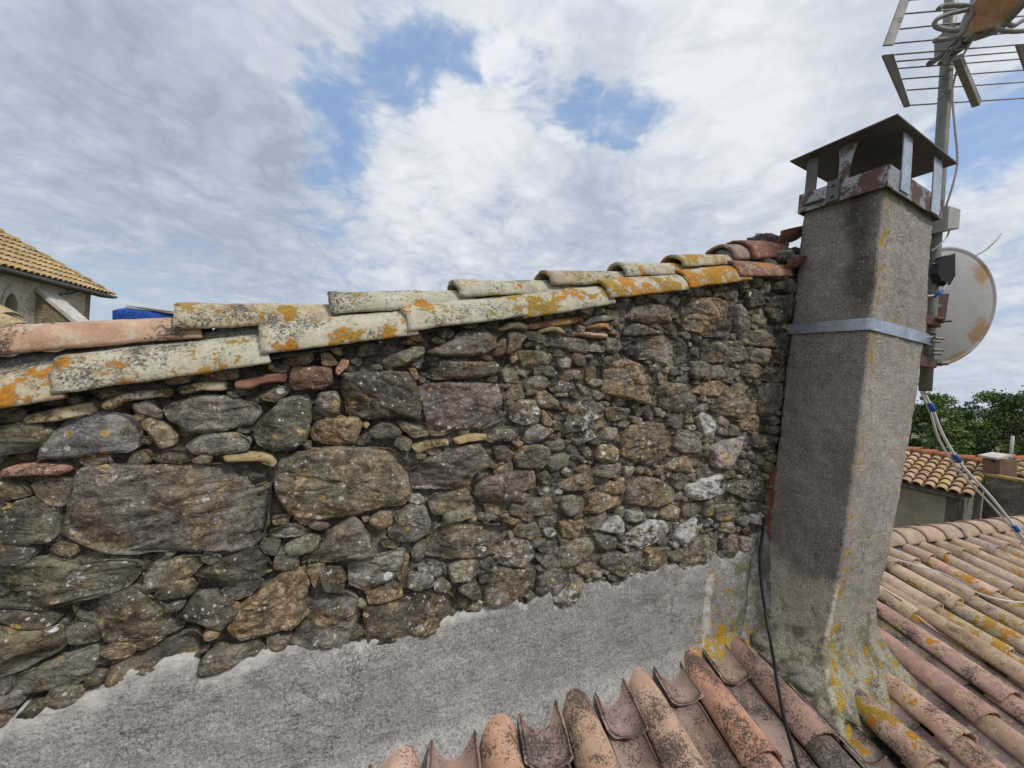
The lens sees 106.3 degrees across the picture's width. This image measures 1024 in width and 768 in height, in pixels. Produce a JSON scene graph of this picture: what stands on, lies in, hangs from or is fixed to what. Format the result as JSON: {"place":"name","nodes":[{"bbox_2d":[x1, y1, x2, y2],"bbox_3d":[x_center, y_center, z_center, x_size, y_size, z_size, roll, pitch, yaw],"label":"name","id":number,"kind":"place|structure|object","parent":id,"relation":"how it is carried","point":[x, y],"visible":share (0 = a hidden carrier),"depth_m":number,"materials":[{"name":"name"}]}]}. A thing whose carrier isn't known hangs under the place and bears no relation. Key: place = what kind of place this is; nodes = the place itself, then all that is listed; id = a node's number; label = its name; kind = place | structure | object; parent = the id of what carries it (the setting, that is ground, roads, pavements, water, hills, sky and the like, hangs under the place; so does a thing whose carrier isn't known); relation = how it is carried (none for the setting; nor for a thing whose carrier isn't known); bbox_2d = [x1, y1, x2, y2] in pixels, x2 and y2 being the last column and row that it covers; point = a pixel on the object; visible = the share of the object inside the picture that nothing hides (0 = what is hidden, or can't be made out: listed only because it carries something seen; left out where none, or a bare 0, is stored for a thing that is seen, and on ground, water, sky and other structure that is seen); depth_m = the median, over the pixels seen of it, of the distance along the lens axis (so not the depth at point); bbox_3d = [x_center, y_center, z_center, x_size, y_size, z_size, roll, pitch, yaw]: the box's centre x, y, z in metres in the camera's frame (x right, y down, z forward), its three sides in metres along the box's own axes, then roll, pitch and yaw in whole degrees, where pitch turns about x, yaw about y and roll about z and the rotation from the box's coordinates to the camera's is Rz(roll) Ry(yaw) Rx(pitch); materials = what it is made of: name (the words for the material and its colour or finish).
{"place":"outdoors","nodes":[
{"label":"outdoors","id":0,"kind":"place"},
{"bbox_2d":[0,305,48,356],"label":"tiled roof","id":1,"kind":"structure","parent":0,"point":[5,319],"depth_m":5.89,"materials":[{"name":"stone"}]},
{"bbox_2d":[0,228,117,351],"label":"church","id":2,"kind":"structure","parent":0,"point":[37,287],"depth_m":13.33,"materials":[{"name":"tile"}]},
{"bbox_2d":[0,284,19,319],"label":"window","id":3,"kind":"structure","parent":2,"relation":"in","point":[10,299],"depth_m":12.48,"materials":[{"name":"stone"}]},
{"bbox_2d":[0,0,1023,410],"label":"sky","id":4,"kind":"structure","parent":0,"point":[165,153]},
{"bbox_2d":[368,580,1023,767],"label":"tiled roof","id":5,"kind":"structure","parent":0,"point":[705,716],"depth_m":1.77,"materials":[{"name":"ceramic"}]},
{"bbox_2d":[0,226,806,767],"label":"stone wall","id":6,"kind":"structure","parent":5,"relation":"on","point":[356,528],"depth_m":1.35,"materials":[{"name":"stone"}]},
{"bbox_2d":[758,517,799,767],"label":"cable","id":7,"kind":"object","parent":6,"relation":"attached to","point":[794,755],"visible":1,"depth_m":1.94,"materials":[{"name":"black plastic"}]},
{"bbox_2d":[763,113,957,753],"bbox_3d":[1.961,0.265,2.164,1.160,3.239,0.762,5,1,-26],"label":"chimney","id":8,"kind":"object","parent":5,"relation":"on","point":[871,212],"visible":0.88,"depth_m":2.14,"materials":[{"name":"concrete"}]},
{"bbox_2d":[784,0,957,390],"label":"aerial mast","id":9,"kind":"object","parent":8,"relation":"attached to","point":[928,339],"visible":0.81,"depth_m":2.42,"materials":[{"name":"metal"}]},
{"bbox_2d":[929,253,954,286],"bbox_3d":[2.690,-0.715,2.400,0.112,0.201,0.054,5,1,0],"label":"black cover","id":10,"kind":"object","parent":9,"relation":"attached to","point":[942,271],"visible":1,"depth_m":2.38,"materials":[{"name":"plastic"}]},
{"bbox_2d":[927,283,947,297],"bbox_3d":[2.647,-0.585,2.388,0.102,0.099,0.022,5,1,15],"label":"cable","id":11,"kind":"object","parent":10,"relation":"attached to","point":[938,293],"visible":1,"depth_m":2.38,"materials":[{"name":"blue plastic"}]},
{"bbox_2d":[931,205,960,233],"bbox_3d":[2.690,-1.014,2.405,0.149,0.157,0.102,5,1,-15],"label":"junction box","id":12,"kind":"object","parent":9,"relation":"attached to","point":[950,221],"visible":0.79,"depth_m":2.36,"materials":[{"name":"grey plastic"}]},
{"bbox_2d":[931,231,949,250],"bbox_3d":[2.684,-0.898,2.397,0.095,0.140,0.026,5,1,5],"label":"cable","id":13,"kind":"object","parent":12,"relation":"attached to","point":[948,233],"visible":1,"depth_m":2.40,"materials":[{"name":"white plastic"}]},
{"bbox_2d":[881,0,1023,107],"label":"television aerial","id":14,"kind":"object","parent":9,"relation":"attached to","point":[981,19],"visible":1,"depth_m":2.33,"materials":[{"name":"metal"}]},
{"bbox_2d":[945,36,975,205],"bbox_3d":[2.729,-1.597,2.346,0.070,0.990,0.076,5,1,20],"label":"cable","id":15,"kind":"object","parent":14,"relation":"hanging from","point":[955,130],"visible":0.88,"depth_m":2.37,"materials":[{"name":"grey plastic"}]},
{"bbox_2d":[935,247,996,365],"bbox_3d":[3.082,-0.576,2.813,1.012,0.874,0.335,5,1,-23],"label":"satellite dish","id":16,"kind":"object","parent":9,"relation":"attached to","point":[967,301],"visible":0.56,"depth_m":2.82,"materials":[{"name":"metal"}]},
{"bbox_2d":[974,233,1002,256],"bbox_3d":[3.346,-0.978,2.695,0.138,0.163,0.022,5,1,17],"label":"cable","id":17,"kind":"object","parent":16,"relation":"attached to","point":[998,237],"visible":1,"depth_m":2.69,"materials":[{"name":"white plastic"}]},
{"bbox_2d":[918,378,1023,540],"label":"cable","id":18,"kind":"object","parent":9,"relation":"attached to","point":[955,456],"visible":0.89,"depth_m":2.46,"materials":[{"name":"grey plastic"}]},
{"bbox_2d":[918,380,1023,545],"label":"cable","id":19,"kind":"object","parent":9,"relation":"attached to","point":[964,476],"visible":0.91,"depth_m":2.48,"materials":[{"name":"grey plastic"}]},
{"bbox_2d":[893,447,984,527],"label":"house","id":20,"kind":"structure","parent":0,"point":[935,488],"depth_m":11.22,"materials":[{"name":"tile"}]},
{"bbox_2d":[978,452,1016,476],"bbox_3d":[13.783,2.301,10.905,0.641,0.702,0.443,5,1,0],"label":"chimney","id":21,"kind":"object","parent":20,"relation":"on","point":[996,463],"visible":0.88,"depth_m":10.75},
{"bbox_2d":[1009,436,1014,459],"bbox_3d":[14.219,1.966,10.951,0.230,0.988,0.185,5,1,0],"label":"vent pipe","id":22,"kind":"object","parent":21,"relation":"attached to","point":[1012,438],"visible":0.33,"depth_m":10.98,"materials":[{"name":"grey plastic"}]},
{"bbox_2d":[878,515,1023,699],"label":"tiled roof","id":23,"kind":"structure","parent":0,"point":[984,557],"depth_m":3.32,"materials":[{"name":"ceramic"}]},
{"bbox_2d":[888,555,1023,602],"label":"cable","id":24,"kind":"object","parent":23,"relation":"on","point":[958,581],"visible":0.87,"depth_m":3.15,"materials":[{"name":"plastic"}]},
{"bbox_2d":[911,417,1021,518],"bbox_3d":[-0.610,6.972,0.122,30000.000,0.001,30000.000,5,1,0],"label":"ground","id":25,"kind":"structure","parent":0,"point":[942,421],"depth_m":112.59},
{"bbox_2d":[112,305,173,319],"bbox_3d":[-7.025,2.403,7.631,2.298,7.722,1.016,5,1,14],"label":"tarpaulin stack","id":26,"kind":"object","parent":25,"relation":"on","point":[132,312],"visible":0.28,"depth_m":7.16,"materials":[{"name":"blue plastic"}]},
{"bbox_2d":[908,400,943,455],"bbox_3d":[25.490,4.894,25.013,3.502,7.842,3.100,5,1,22],"label":"tree","id":27,"kind":"object","parent":25,"relation":"on","point":[924,429],"visible":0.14,"depth_m":24.21,"materials":[{"name":"green plant"}]},
{"bbox_2d":[908,388,975,461],"bbox_3d":[26.260,4.573,23.901,3.402,8.653,3.245,6,1,31],"label":"tree","id":28,"kind":"object","parent":25,"relation":"on","point":[940,402],"visible":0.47,"depth_m":23.43,"materials":[{"name":"green plant"}]},
{"bbox_2d":[941,419,990,461],"bbox_3d":[30.339,5.678,25.863,3.419,7.099,3.071,5,1,0],"label":"tree","id":29,"kind":"object","parent":25,"relation":"on","point":[965,437],"visible":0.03,"depth_m":25.50,"materials":[{"name":"green plant"}]},
{"bbox_2d":[938,388,1023,519],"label":"tree","id":30,"kind":"object","parent":25,"relation":"on","point":[983,396],"visible":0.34,"depth_m":23.66,"materials":[{"name":"green plant"}]},
{"bbox_2d":[967,385,1023,480],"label":"tree","id":31,"kind":"object","parent":25,"relation":"on","point":[1012,401],"visible":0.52,"depth_m":23.02,"materials":[{"name":"green plant"}]},
{"bbox_2d":[981,454,1023,518],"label":"stone outbuilding","id":32,"kind":"structure","parent":25,"relation":"on","point":[1006,492],"depth_m":10.15,"materials":[{"name":"concrete"}]},
{"bbox_2d":[949,407,991,419],"bbox_3d":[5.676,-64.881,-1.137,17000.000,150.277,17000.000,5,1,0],"label":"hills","id":33,"kind":"structure","parent":0,"point":[975,411],"depth_m":3770.51,"materials":[{"name":"green plant"}]},
{"bbox_2d":[1002,433,1023,459],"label":"tree","id":34,"kind":"object","parent":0,"point":[1017,438],"visible":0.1,"depth_m":25.16,"materials":[{"name":"green plant"}]}
]}

